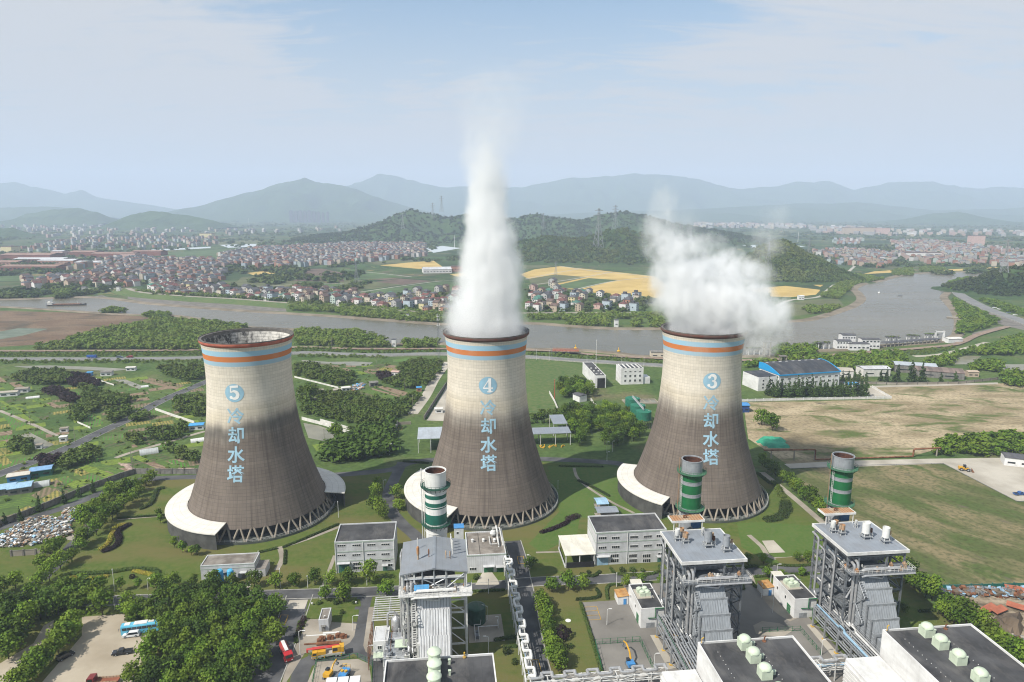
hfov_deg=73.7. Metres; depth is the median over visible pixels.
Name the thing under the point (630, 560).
window
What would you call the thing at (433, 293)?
house
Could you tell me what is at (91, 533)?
broadleaf tree
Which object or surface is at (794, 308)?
field
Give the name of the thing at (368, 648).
fence
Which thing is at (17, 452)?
vegetable plot
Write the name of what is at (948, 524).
lawn
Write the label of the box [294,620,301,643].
hedge
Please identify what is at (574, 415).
broadleaf tree
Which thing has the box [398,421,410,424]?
wall
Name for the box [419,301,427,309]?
house
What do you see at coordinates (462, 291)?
house
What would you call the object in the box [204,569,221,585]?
broadleaf tree
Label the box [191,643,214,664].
broadleaf tree
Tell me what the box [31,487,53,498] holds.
vegetable plot
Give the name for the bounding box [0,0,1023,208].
sky
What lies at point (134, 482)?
broadleaf tree
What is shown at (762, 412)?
broadleaf tree
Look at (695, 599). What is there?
boiler tower
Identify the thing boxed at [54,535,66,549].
broadleaf tree
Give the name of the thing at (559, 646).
broadleaf tree
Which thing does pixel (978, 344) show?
road
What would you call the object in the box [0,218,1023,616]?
ground
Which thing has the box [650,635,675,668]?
path
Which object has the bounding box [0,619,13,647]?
broadleaf tree
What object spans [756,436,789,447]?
tarpaulin
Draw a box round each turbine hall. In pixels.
[383,646,496,681]
[696,633,830,681]
[880,621,1023,681]
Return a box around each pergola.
[746,346,761,354]
[816,341,830,348]
[885,335,900,342]
[906,334,919,341]
[924,333,939,339]
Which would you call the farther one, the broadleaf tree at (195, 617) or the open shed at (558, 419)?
the open shed at (558, 419)
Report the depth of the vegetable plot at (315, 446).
380.00 m
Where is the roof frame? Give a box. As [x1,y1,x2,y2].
[372,596,399,637]
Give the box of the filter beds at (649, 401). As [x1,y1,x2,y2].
[622,398,657,403]
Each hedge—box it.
[68,566,160,575]
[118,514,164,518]
[124,615,143,620]
[139,486,165,509]
[259,546,277,552]
[282,523,338,547]
[283,549,286,564]
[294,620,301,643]
[402,460,428,463]
[472,588,504,592]
[493,634,516,641]
[502,644,517,647]
[558,464,603,466]
[576,587,601,600]
[577,479,609,496]
[579,601,603,670]
[580,570,601,576]
[605,582,621,599]
[615,564,660,575]
[744,563,772,568]
[753,571,814,577]
[756,472,772,483]
[772,563,814,566]
[917,608,935,612]
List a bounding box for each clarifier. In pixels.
[625,396,639,406]
[630,403,644,421]
[636,409,651,428]
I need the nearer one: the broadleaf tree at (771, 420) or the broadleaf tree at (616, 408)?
the broadleaf tree at (771, 420)
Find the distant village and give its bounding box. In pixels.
[0,222,1023,282]
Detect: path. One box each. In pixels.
[0,410,58,435]
[66,522,89,539]
[114,431,204,457]
[274,546,283,569]
[279,526,338,548]
[286,600,307,608]
[322,555,334,585]
[363,607,374,654]
[408,362,447,413]
[475,572,498,584]
[536,551,558,552]
[573,468,634,512]
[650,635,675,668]
[740,569,796,620]
[747,535,815,559]
[760,472,824,522]
[807,624,841,657]
[972,326,1001,334]
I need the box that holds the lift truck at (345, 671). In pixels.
[338,663,350,676]
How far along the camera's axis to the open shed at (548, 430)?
384.00 m
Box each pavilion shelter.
[630,579,641,583]
[770,571,783,581]
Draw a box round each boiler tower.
[398,533,472,657]
[659,514,752,656]
[809,507,915,655]
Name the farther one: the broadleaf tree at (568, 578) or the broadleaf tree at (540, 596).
the broadleaf tree at (568, 578)
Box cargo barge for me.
[46,301,86,305]
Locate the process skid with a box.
[383,580,410,677]
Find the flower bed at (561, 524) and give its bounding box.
[539,519,570,533]
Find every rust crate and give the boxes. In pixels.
[327,634,333,639]
[340,633,346,638]
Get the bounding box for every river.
[0,272,982,354]
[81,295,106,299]
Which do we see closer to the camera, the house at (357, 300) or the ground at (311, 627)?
the ground at (311, 627)
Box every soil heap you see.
[119,463,193,469]
[994,612,1023,635]
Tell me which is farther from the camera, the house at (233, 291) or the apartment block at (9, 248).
the apartment block at (9, 248)
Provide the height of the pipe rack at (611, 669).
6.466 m
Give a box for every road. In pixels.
[0,351,662,366]
[0,380,205,476]
[0,475,195,529]
[20,529,97,601]
[82,565,819,606]
[249,594,312,681]
[290,595,372,681]
[336,457,623,476]
[349,642,382,681]
[382,462,424,540]
[504,540,552,681]
[785,458,1023,500]
[914,342,987,356]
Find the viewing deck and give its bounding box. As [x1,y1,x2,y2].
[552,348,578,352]
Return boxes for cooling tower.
[165,327,345,549]
[404,323,557,532]
[617,320,768,522]
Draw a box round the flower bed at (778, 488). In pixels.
[770,480,786,497]
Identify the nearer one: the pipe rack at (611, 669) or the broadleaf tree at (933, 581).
the pipe rack at (611, 669)
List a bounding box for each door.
[338,564,348,572]
[484,567,492,572]
[597,557,607,564]
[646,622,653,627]
[786,602,790,613]
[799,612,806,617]
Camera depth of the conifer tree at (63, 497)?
305.20 m
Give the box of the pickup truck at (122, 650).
[111,647,132,655]
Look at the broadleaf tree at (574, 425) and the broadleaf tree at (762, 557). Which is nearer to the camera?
the broadleaf tree at (762, 557)
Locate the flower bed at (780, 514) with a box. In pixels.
[762,498,792,522]
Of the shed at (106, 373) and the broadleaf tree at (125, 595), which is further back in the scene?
the shed at (106, 373)
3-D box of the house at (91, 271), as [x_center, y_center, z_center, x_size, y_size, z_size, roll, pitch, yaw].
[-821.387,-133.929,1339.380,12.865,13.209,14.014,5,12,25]
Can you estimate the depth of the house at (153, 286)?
1086.12 m
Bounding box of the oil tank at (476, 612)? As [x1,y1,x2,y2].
[467,601,485,626]
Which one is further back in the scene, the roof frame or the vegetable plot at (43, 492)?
the vegetable plot at (43, 492)
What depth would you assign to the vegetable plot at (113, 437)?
394.99 m
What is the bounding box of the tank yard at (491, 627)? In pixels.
[468,614,504,642]
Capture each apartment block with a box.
[0,246,19,251]
[199,233,214,237]
[841,227,874,233]
[875,228,889,233]
[905,252,941,256]
[967,235,985,244]
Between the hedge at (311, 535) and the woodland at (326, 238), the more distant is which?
the woodland at (326, 238)
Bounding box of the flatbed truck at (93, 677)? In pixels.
[86,673,119,681]
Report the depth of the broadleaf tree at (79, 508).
284.68 m
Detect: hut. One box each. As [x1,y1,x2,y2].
[0,390,19,396]
[14,386,30,392]
[34,443,42,448]
[58,435,67,441]
[59,426,68,431]
[188,422,204,430]
[341,386,350,390]
[368,381,378,386]
[391,339,396,346]
[416,386,421,391]
[434,407,442,412]
[572,392,586,401]
[614,319,618,326]
[742,402,749,412]
[797,295,803,299]
[942,337,963,342]
[964,370,978,376]
[1000,451,1023,467]
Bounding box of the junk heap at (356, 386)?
[350,382,366,390]
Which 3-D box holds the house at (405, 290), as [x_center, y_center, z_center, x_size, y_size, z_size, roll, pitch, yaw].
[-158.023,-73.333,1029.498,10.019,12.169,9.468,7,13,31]
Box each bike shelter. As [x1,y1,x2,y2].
[594,497,608,506]
[594,506,618,514]
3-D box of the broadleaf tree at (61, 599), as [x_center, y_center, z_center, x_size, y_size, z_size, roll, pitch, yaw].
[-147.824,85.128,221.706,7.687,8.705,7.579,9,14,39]
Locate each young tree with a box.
[113,576,125,588]
[133,577,142,585]
[155,508,161,518]
[156,513,164,522]
[169,536,179,546]
[178,540,186,552]
[186,573,197,583]
[187,545,193,555]
[191,544,200,555]
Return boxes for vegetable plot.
[0,383,14,389]
[0,424,10,428]
[0,430,11,435]
[0,441,7,446]
[0,448,12,454]
[0,456,11,465]
[0,456,34,467]
[0,500,31,508]
[1,376,14,381]
[1,404,25,408]
[1,407,14,413]
[1,413,25,428]
[1,435,12,439]
[5,449,38,455]
[6,397,25,402]
[8,407,20,413]
[10,382,23,387]
[10,500,26,507]
[15,431,44,435]
[16,422,45,430]
[18,414,33,420]
[21,477,38,481]
[21,495,36,503]
[26,403,49,408]
[26,414,39,420]
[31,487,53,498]
[34,488,67,497]
[41,490,60,501]
[46,431,68,437]
[47,402,59,407]
[50,438,70,444]
[50,480,62,486]
[53,410,69,414]
[55,403,72,407]
[57,485,71,491]
[58,476,73,482]
[67,481,84,488]
[72,479,90,483]
[73,416,101,422]
[73,424,100,429]
[73,468,88,475]
[74,458,99,464]
[78,441,98,447]
[80,465,98,471]
[83,415,96,422]
[84,474,102,481]
[87,419,103,426]
[88,461,107,468]
[94,470,113,477]
[101,457,130,465]
[102,449,126,456]
[103,376,125,380]
[103,434,123,440]
[103,466,123,473]
[105,442,125,447]
[107,386,124,389]
[107,427,127,432]
[125,376,147,380]
[126,420,150,426]
[127,387,148,390]
[128,427,145,431]
[130,392,148,395]
[130,397,149,401]
[130,402,150,407]
[131,455,150,461]
[132,458,155,465]
[134,441,147,447]
[140,380,178,389]
[141,436,158,444]
[145,462,164,467]
[146,378,183,386]
[148,387,170,390]
[149,415,172,419]
[151,408,170,412]
[152,420,173,426]
[152,453,172,459]
[157,461,177,467]
[162,458,183,465]
[168,460,189,466]
[175,414,195,419]
[185,441,203,447]
[188,460,199,465]
[190,388,203,391]
[313,443,323,450]
[363,391,397,401]
[364,366,380,369]
[366,390,393,398]
[369,389,395,396]
[371,388,399,396]
[378,386,406,395]
[393,358,409,361]
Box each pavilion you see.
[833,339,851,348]
[838,333,855,341]
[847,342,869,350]
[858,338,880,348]
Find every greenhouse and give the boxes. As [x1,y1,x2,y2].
[26,395,39,398]
[34,479,49,487]
[139,447,158,455]
[190,437,203,442]
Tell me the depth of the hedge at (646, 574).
246.41 m
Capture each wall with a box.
[0,468,197,525]
[9,548,49,556]
[155,408,194,422]
[294,376,338,387]
[302,417,348,431]
[320,419,347,428]
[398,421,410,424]
[424,381,446,419]
[549,391,557,407]
[839,377,997,384]
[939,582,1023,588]
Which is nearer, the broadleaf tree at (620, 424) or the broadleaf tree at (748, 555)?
the broadleaf tree at (748, 555)
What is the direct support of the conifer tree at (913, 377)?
on the ground at (712, 296)
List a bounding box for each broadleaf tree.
[0,575,10,589]
[0,591,18,613]
[0,599,21,627]
[0,611,13,623]
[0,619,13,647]
[0,630,26,659]
[0,667,28,681]
[2,617,34,639]
[5,570,23,588]
[9,663,36,681]
[10,599,40,629]
[12,590,30,614]
[16,644,49,668]
[17,652,46,676]
[20,581,40,599]
[26,570,48,586]
[29,585,60,599]
[31,553,48,565]
[31,598,52,619]
[32,644,54,666]
[35,587,62,618]
[35,636,65,660]
[36,558,57,580]
[37,536,63,554]
[44,590,68,615]
[45,619,76,637]
[48,549,72,569]
[48,628,69,653]
[50,574,75,593]
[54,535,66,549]
[57,619,82,641]
[59,583,81,605]
[59,607,85,627]
[62,546,79,559]
[66,590,88,609]
[68,503,90,520]
[71,537,89,547]
[72,529,87,540]
[72,572,87,585]
[76,509,92,525]
[76,575,98,589]
[77,526,95,541]
[77,581,104,606]
[79,506,95,515]
[85,497,100,509]
[86,516,103,534]
[86,586,115,615]
[87,502,99,516]
[91,511,109,523]
[93,574,108,586]
[95,502,115,522]
[96,495,110,506]
[99,484,116,500]
[102,481,114,491]
[107,503,120,519]
[111,501,123,514]
[113,482,126,494]
[115,492,133,508]
[115,590,136,612]
[116,477,130,492]
[119,659,143,681]
[120,600,139,619]
[127,487,139,502]
[128,478,142,490]
[131,485,145,494]
[134,595,146,612]
[134,636,160,660]
[138,473,153,485]
[138,597,156,617]
[138,606,156,620]
[139,655,162,675]
[139,655,164,681]
[140,626,166,651]
[146,469,157,479]
[147,572,165,587]
[148,587,171,602]
[150,597,174,612]
[151,604,172,622]
[153,629,173,652]
[153,659,183,680]
[154,578,174,595]
[155,610,176,629]
[158,651,185,673]
[159,668,188,681]
[160,619,181,636]
[160,637,182,659]
[162,571,181,585]
[167,583,181,596]
[168,584,190,604]
[169,592,190,611]
[173,601,191,620]
[175,626,199,645]
[175,642,195,661]
[176,619,199,636]
[177,615,192,628]
[181,651,201,670]
[182,582,204,598]
[182,656,205,681]
[187,587,200,601]
[187,603,206,618]
[188,612,207,631]
[189,595,205,614]
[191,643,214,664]
[192,591,217,613]
[192,618,210,637]
[193,633,211,652]
[194,586,215,602]
[197,652,215,666]
[198,665,222,681]
[199,662,224,679]
[200,575,223,593]
[203,610,224,630]
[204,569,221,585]
[205,623,226,642]
[206,604,226,621]
[207,629,228,648]
[212,639,234,658]
[214,645,237,667]
[215,593,229,606]
[216,583,232,595]
[217,666,237,681]
[220,596,235,616]
[223,572,239,586]
[223,623,247,639]
[224,614,242,634]
[225,598,245,619]
[225,651,252,672]
[226,583,249,598]
[226,634,246,648]
[229,580,252,597]
[230,665,255,681]
[232,639,250,656]
[236,597,252,608]
[239,608,261,631]
[240,605,256,620]
[241,619,266,641]
[244,585,266,607]
[245,569,262,585]
[245,638,273,660]
[248,632,270,650]
[249,652,271,672]
[252,597,270,615]
[253,605,271,621]
[261,616,279,633]
[262,620,287,644]
[265,571,282,588]
[267,592,284,610]
[268,596,287,617]
[286,572,301,585]
[302,381,315,394]
[306,567,320,584]
[318,584,332,599]
[322,569,338,585]
[326,422,342,438]
[333,581,351,601]
[336,584,351,601]
[339,566,356,583]
[357,558,379,582]
[365,494,377,506]
[369,482,381,495]
[370,476,382,486]
[371,495,387,512]
[376,503,389,516]
[376,578,394,595]
[388,483,403,496]
[392,498,404,509]
[523,556,538,567]
[532,588,549,601]
[534,590,551,600]
[534,594,550,609]
[535,596,554,613]
[537,604,552,618]
[538,613,555,628]
[540,623,556,638]
[541,629,553,644]
[543,644,554,660]
[544,576,560,589]
[545,633,562,647]
[546,648,568,672]
[550,643,567,656]
[555,382,563,390]
[556,375,566,382]
[558,405,568,415]
[559,387,568,395]
[559,569,577,590]
[564,385,573,395]
[564,411,573,419]
[567,400,575,408]
[567,418,579,430]
[568,420,581,431]
[569,413,578,420]
[570,402,580,412]
[571,384,578,392]
[572,430,586,443]
[574,426,586,432]
[575,409,582,418]
[575,573,590,589]
[576,386,585,393]
[577,413,588,425]
[580,421,590,431]
[581,384,588,391]
[582,418,593,429]
[584,404,595,413]
[584,412,594,424]
[588,384,596,394]
[593,410,603,418]
[593,417,604,430]
[594,404,602,412]
[599,430,610,444]
[600,399,609,406]
[601,406,611,413]
[603,402,613,408]
[603,422,616,436]
[604,413,613,419]
[608,433,619,447]
[611,431,624,445]
[612,406,620,412]
[612,411,621,420]
[613,426,626,437]
[616,423,627,434]
[618,409,626,418]
[621,406,631,414]
[621,574,631,586]
[623,411,634,418]
[624,422,638,431]
[626,416,635,423]
[628,426,638,440]
[635,420,646,435]
[636,572,646,582]
[745,552,753,563]
[753,408,769,424]
[757,452,767,464]
[758,553,767,563]
[762,566,772,576]
[763,412,780,430]
[763,458,772,471]
[765,462,775,474]
[769,460,782,475]
[776,469,787,482]
[782,471,795,486]
[788,478,804,491]
[792,551,802,560]
[797,486,808,500]
[798,567,805,575]
[802,550,811,562]
[803,484,816,502]
[805,486,822,505]
[811,496,823,507]
[815,500,825,518]
[817,501,827,517]
[893,556,910,566]
[900,557,919,570]
[900,602,909,612]
[904,570,920,588]
[911,570,927,583]
[915,577,937,597]
[919,573,944,600]
[932,598,954,617]
[937,591,956,605]
[941,601,964,623]
[950,595,973,612]
[953,597,980,624]
[967,607,993,629]
[976,617,1001,641]
[984,626,1009,644]
[990,631,1009,644]
[996,634,1022,655]
[1004,637,1022,659]
[1008,640,1023,662]
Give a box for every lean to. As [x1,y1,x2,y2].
[614,588,628,604]
[757,579,773,595]
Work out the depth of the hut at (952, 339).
673.49 m
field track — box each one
[363,281,465,291]
[562,266,647,275]
[578,277,646,288]
[775,266,855,305]
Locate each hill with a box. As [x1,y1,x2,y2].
[0,206,120,220]
[0,208,118,226]
[0,228,45,237]
[86,211,239,230]
[266,210,760,244]
[495,228,720,265]
[719,242,875,284]
[862,212,1023,224]
[931,267,1023,299]
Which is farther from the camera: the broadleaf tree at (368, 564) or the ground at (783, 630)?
the broadleaf tree at (368, 564)
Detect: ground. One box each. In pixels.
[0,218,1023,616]
[0,311,148,346]
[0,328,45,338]
[127,297,286,311]
[282,619,355,681]
[308,659,370,681]
[427,386,446,420]
[563,583,844,681]
[745,383,1023,463]
[753,621,791,635]
[762,540,784,552]
[856,388,885,396]
[870,382,997,387]
[940,589,1023,649]
[982,310,1023,329]
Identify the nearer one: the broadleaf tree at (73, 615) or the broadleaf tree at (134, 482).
the broadleaf tree at (73, 615)
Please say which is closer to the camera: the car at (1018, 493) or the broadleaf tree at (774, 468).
the car at (1018, 493)
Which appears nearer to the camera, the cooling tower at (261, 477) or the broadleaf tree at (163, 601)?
the broadleaf tree at (163, 601)
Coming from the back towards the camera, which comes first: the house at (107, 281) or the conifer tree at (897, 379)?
the house at (107, 281)
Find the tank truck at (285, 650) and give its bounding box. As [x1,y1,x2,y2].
[279,640,293,661]
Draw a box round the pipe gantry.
[764,447,940,460]
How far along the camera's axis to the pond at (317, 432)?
403.54 m
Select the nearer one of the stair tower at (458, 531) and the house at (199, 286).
the stair tower at (458, 531)
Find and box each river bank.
[0,271,968,329]
[0,276,976,357]
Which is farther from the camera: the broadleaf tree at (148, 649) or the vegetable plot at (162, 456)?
the vegetable plot at (162, 456)
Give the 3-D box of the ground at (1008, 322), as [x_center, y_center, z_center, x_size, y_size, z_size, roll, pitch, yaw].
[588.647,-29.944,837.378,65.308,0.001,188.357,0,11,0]
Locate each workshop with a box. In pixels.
[334,521,397,573]
[587,513,666,565]
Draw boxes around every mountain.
[0,182,177,217]
[168,178,445,221]
[346,173,1023,217]
[546,202,1023,220]
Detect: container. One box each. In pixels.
[326,677,336,681]
[338,676,348,681]
[349,675,360,681]
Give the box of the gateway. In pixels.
[934,331,944,340]
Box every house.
[20,281,31,287]
[31,281,41,287]
[36,276,47,282]
[45,274,56,281]
[63,278,75,285]
[64,274,74,278]
[80,273,90,278]
[88,269,97,275]
[92,280,102,286]
[101,279,111,284]
[111,273,121,278]
[123,270,132,274]
[123,279,132,286]
[131,279,140,285]
[150,279,159,283]
[151,284,158,289]
[155,287,163,292]
[165,288,174,292]
[180,289,190,293]
[187,285,196,289]
[197,284,204,290]
[200,551,269,579]
[203,288,211,293]
[209,284,219,291]
[216,288,225,293]
[219,284,229,288]
[225,287,232,293]
[229,289,238,295]
[241,284,251,290]
[248,287,259,293]
[254,291,262,299]
[261,288,272,292]
[261,293,266,300]
[267,291,277,300]
[277,288,285,293]
[282,293,290,300]
[294,291,303,300]
[297,286,304,291]
[299,295,307,301]
[305,292,313,300]
[313,288,320,294]
[318,608,331,631]
[319,290,327,294]
[319,293,329,303]
[330,293,341,303]
[336,298,345,305]
[342,294,351,301]
[354,298,362,303]
[359,292,367,297]
[364,295,373,301]
[372,299,380,305]
[373,625,389,660]
[376,291,383,296]
[377,301,388,306]
[384,292,395,301]
[388,295,398,300]
[391,298,401,308]
[400,294,407,300]
[403,288,411,294]
[403,298,414,308]
[411,297,421,304]
[413,286,422,294]
[416,289,423,296]
[419,296,428,303]
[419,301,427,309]
[421,293,431,297]
[422,305,432,310]
[428,298,433,305]
[430,291,437,296]
[433,300,440,308]
[434,285,442,291]
[439,300,448,310]
[440,304,452,311]
[442,284,449,291]
[448,294,457,301]
[451,290,459,295]
[452,285,461,289]
[457,288,464,295]
[457,299,465,307]
[465,525,505,573]
[525,301,532,307]
[530,284,537,290]
[531,292,539,299]
[533,302,541,311]
[536,299,546,309]
[537,287,545,291]
[540,292,549,299]
[546,298,555,306]
[548,277,557,285]
[550,280,557,287]
[550,303,559,311]
[552,284,560,289]
[553,289,561,297]
[558,294,567,299]
[559,301,568,310]
[568,295,578,301]
[570,290,579,295]
[575,302,583,311]
[579,292,587,299]
[585,287,592,293]
[593,302,603,308]
[596,290,604,296]
[602,298,612,308]
[610,296,617,302]
[612,293,620,300]
[619,302,628,309]
[621,291,630,299]
[623,297,632,302]
[628,583,663,627]
[629,300,638,310]
[632,290,641,296]
[633,293,640,299]
[660,669,701,681]
[773,574,816,617]
[842,656,903,681]
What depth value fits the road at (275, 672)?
207.27 m
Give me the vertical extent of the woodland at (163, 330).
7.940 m
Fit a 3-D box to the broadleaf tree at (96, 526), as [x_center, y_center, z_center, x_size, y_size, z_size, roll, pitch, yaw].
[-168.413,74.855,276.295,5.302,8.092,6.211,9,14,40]
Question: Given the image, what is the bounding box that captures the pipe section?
[316,640,340,645]
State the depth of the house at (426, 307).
877.60 m
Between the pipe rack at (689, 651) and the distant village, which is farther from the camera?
the distant village
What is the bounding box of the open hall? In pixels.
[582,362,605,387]
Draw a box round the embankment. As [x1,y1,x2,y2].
[111,288,665,318]
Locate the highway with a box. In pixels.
[952,292,1023,324]
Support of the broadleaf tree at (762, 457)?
on the ground at (712, 296)
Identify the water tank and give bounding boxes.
[217,568,225,581]
[227,568,235,583]
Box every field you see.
[0,276,44,280]
[151,247,210,249]
[162,250,225,259]
[218,240,262,244]
[221,244,255,247]
[236,276,301,286]
[249,271,273,274]
[290,284,339,287]
[294,277,343,281]
[306,269,343,276]
[340,269,404,279]
[340,280,398,289]
[361,282,468,293]
[367,259,418,263]
[376,275,406,279]
[377,279,429,284]
[381,261,441,268]
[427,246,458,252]
[450,272,474,276]
[520,265,550,268]
[520,266,665,298]
[529,275,584,284]
[560,278,615,288]
[751,286,819,296]
[780,299,842,316]
[865,270,891,273]
[944,267,1003,270]
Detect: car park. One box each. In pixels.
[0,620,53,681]
[43,614,160,681]
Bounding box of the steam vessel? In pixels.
[386,611,400,631]
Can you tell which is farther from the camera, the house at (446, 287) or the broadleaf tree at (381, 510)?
the house at (446, 287)
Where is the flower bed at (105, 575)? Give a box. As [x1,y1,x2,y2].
[70,574,108,579]
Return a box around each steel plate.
[979,602,995,611]
[990,604,1008,613]
[1004,584,1023,590]
[1006,600,1023,609]
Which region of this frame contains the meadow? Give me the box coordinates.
[525,359,619,420]
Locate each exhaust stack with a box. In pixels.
[420,466,450,538]
[675,455,706,529]
[824,451,858,522]
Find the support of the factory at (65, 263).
on the ground at (712, 296)
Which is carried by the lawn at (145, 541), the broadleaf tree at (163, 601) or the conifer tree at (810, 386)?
the broadleaf tree at (163, 601)
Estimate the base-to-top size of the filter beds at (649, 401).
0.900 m
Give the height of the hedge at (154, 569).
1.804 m
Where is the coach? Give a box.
[118,619,159,634]
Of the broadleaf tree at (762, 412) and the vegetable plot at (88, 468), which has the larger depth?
the broadleaf tree at (762, 412)
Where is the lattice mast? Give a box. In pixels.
[436,313,439,352]
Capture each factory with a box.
[0,253,64,259]
[0,260,30,264]
[0,264,67,270]
[13,257,73,260]
[37,259,83,263]
[51,250,68,255]
[55,262,70,264]
[68,250,103,256]
[74,261,100,265]
[90,252,139,258]
[120,253,140,256]
[131,250,167,255]
[422,267,451,273]
[451,265,462,271]
[742,358,840,390]
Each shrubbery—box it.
[0,345,955,363]
[0,362,418,501]
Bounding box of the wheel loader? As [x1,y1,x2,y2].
[958,464,973,472]
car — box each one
[55,650,74,661]
[1013,491,1023,495]
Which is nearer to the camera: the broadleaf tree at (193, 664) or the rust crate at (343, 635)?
the broadleaf tree at (193, 664)
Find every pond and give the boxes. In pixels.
[16,365,125,370]
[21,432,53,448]
[116,380,140,388]
[302,360,372,365]
[304,423,333,440]
[953,356,980,363]
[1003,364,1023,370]
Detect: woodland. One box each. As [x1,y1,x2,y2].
[0,221,1023,298]
[4,356,560,468]
[32,370,392,465]
[33,305,440,349]
[51,265,945,326]
[76,242,1022,311]
[281,208,771,243]
[299,388,421,429]
[314,415,400,461]
[493,227,709,262]
[729,238,865,281]
[743,276,1023,384]
[931,369,1023,456]
[941,263,1023,295]
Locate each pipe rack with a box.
[503,555,536,681]
[529,663,667,681]
[655,613,697,669]
[810,604,879,657]
[811,654,848,680]
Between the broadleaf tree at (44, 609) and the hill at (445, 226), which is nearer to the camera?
the broadleaf tree at (44, 609)
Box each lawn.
[0,462,1023,681]
[305,611,320,618]
[306,599,360,608]
[333,609,358,621]
[529,466,668,551]
[540,589,598,674]
[609,585,617,596]
[615,566,657,573]
[737,522,822,562]
[754,574,813,583]
[775,555,814,564]
[792,464,1023,584]
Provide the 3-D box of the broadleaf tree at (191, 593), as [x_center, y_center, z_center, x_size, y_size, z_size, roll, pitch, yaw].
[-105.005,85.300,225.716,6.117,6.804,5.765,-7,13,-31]
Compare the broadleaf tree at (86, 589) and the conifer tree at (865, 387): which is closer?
the broadleaf tree at (86, 589)
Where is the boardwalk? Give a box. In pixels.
[881,337,939,346]
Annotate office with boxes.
[616,363,649,384]
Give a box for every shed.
[0,482,17,495]
[6,471,30,482]
[6,480,33,495]
[29,464,53,477]
[99,370,113,375]
[125,366,136,370]
[391,370,399,375]
[417,427,441,452]
[532,427,570,444]
[549,414,567,435]
[558,534,595,567]
[650,350,662,356]
[837,367,853,377]
[856,365,890,376]
[892,361,937,372]
[912,365,965,379]
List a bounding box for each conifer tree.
[1,512,8,523]
[16,506,24,521]
[33,493,42,511]
[60,489,66,503]
[74,484,81,496]
[90,480,96,492]
[763,376,770,394]
[769,381,775,395]
[772,376,780,396]
[778,378,783,394]
[782,382,787,395]
[785,380,793,396]
[794,375,801,395]
[799,379,805,396]
[804,377,808,394]
[805,374,814,395]
[813,382,818,396]
[817,377,822,394]
[818,380,825,395]
[823,379,832,396]
[826,379,834,394]
[832,380,839,396]
[837,382,843,396]
[840,370,845,380]
[842,376,847,394]
[844,376,852,395]
[849,380,857,396]
[855,370,861,380]
[855,379,860,393]
[857,375,864,396]
[861,379,869,396]
[877,369,883,380]
[883,367,889,381]
[890,364,901,381]
[905,360,917,381]
[917,362,927,381]
[938,372,943,381]
[952,371,957,381]
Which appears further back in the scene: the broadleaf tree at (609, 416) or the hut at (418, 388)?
the hut at (418, 388)
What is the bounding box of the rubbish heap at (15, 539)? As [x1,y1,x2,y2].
[0,506,76,546]
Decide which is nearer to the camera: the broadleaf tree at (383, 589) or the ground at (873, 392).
the broadleaf tree at (383, 589)
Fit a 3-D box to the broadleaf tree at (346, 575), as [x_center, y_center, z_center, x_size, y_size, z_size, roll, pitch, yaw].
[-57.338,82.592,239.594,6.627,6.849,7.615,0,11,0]
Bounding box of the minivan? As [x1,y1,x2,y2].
[122,629,140,637]
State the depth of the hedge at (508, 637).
209.64 m
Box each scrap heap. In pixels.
[939,585,1023,598]
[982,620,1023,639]
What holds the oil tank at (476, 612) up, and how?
on the tank yard at (491, 627)
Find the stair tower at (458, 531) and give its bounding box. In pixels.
[454,523,463,538]
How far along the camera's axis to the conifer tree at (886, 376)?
517.87 m
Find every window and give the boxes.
[353,566,361,569]
[610,559,618,562]
[611,554,618,557]
[629,554,636,557]
[629,559,636,562]
[642,554,650,557]
[642,559,650,562]
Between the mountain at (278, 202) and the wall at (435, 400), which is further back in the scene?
the mountain at (278, 202)
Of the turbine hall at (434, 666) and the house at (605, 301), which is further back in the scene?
the house at (605, 301)
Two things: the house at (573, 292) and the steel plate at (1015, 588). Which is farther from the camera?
the house at (573, 292)
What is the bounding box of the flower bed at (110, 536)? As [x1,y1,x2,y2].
[97,522,125,549]
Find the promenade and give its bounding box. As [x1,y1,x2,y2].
[0,326,1008,360]
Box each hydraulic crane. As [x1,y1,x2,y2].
[322,659,338,679]
[622,640,635,668]
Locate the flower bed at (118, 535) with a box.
[100,522,131,552]
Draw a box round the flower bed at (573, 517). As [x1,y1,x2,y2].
[565,513,580,520]
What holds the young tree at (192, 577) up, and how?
on the lawn at (145, 541)
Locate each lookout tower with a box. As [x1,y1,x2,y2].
[763,341,771,356]
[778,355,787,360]
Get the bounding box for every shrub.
[332,598,339,604]
[503,646,511,654]
[511,658,517,664]
[554,624,571,640]
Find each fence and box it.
[312,653,372,681]
[367,610,394,669]
[595,636,653,668]
[742,385,891,401]
[762,626,820,654]
[791,463,1023,501]
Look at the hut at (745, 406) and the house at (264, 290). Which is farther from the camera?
the house at (264, 290)
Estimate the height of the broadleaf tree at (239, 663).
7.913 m
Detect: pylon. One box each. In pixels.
[354,261,358,282]
[593,208,603,247]
[611,205,618,229]
[688,228,692,249]
[764,242,771,269]
[999,240,1012,272]
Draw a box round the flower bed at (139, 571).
[132,569,154,575]
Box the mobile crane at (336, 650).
[306,642,344,660]

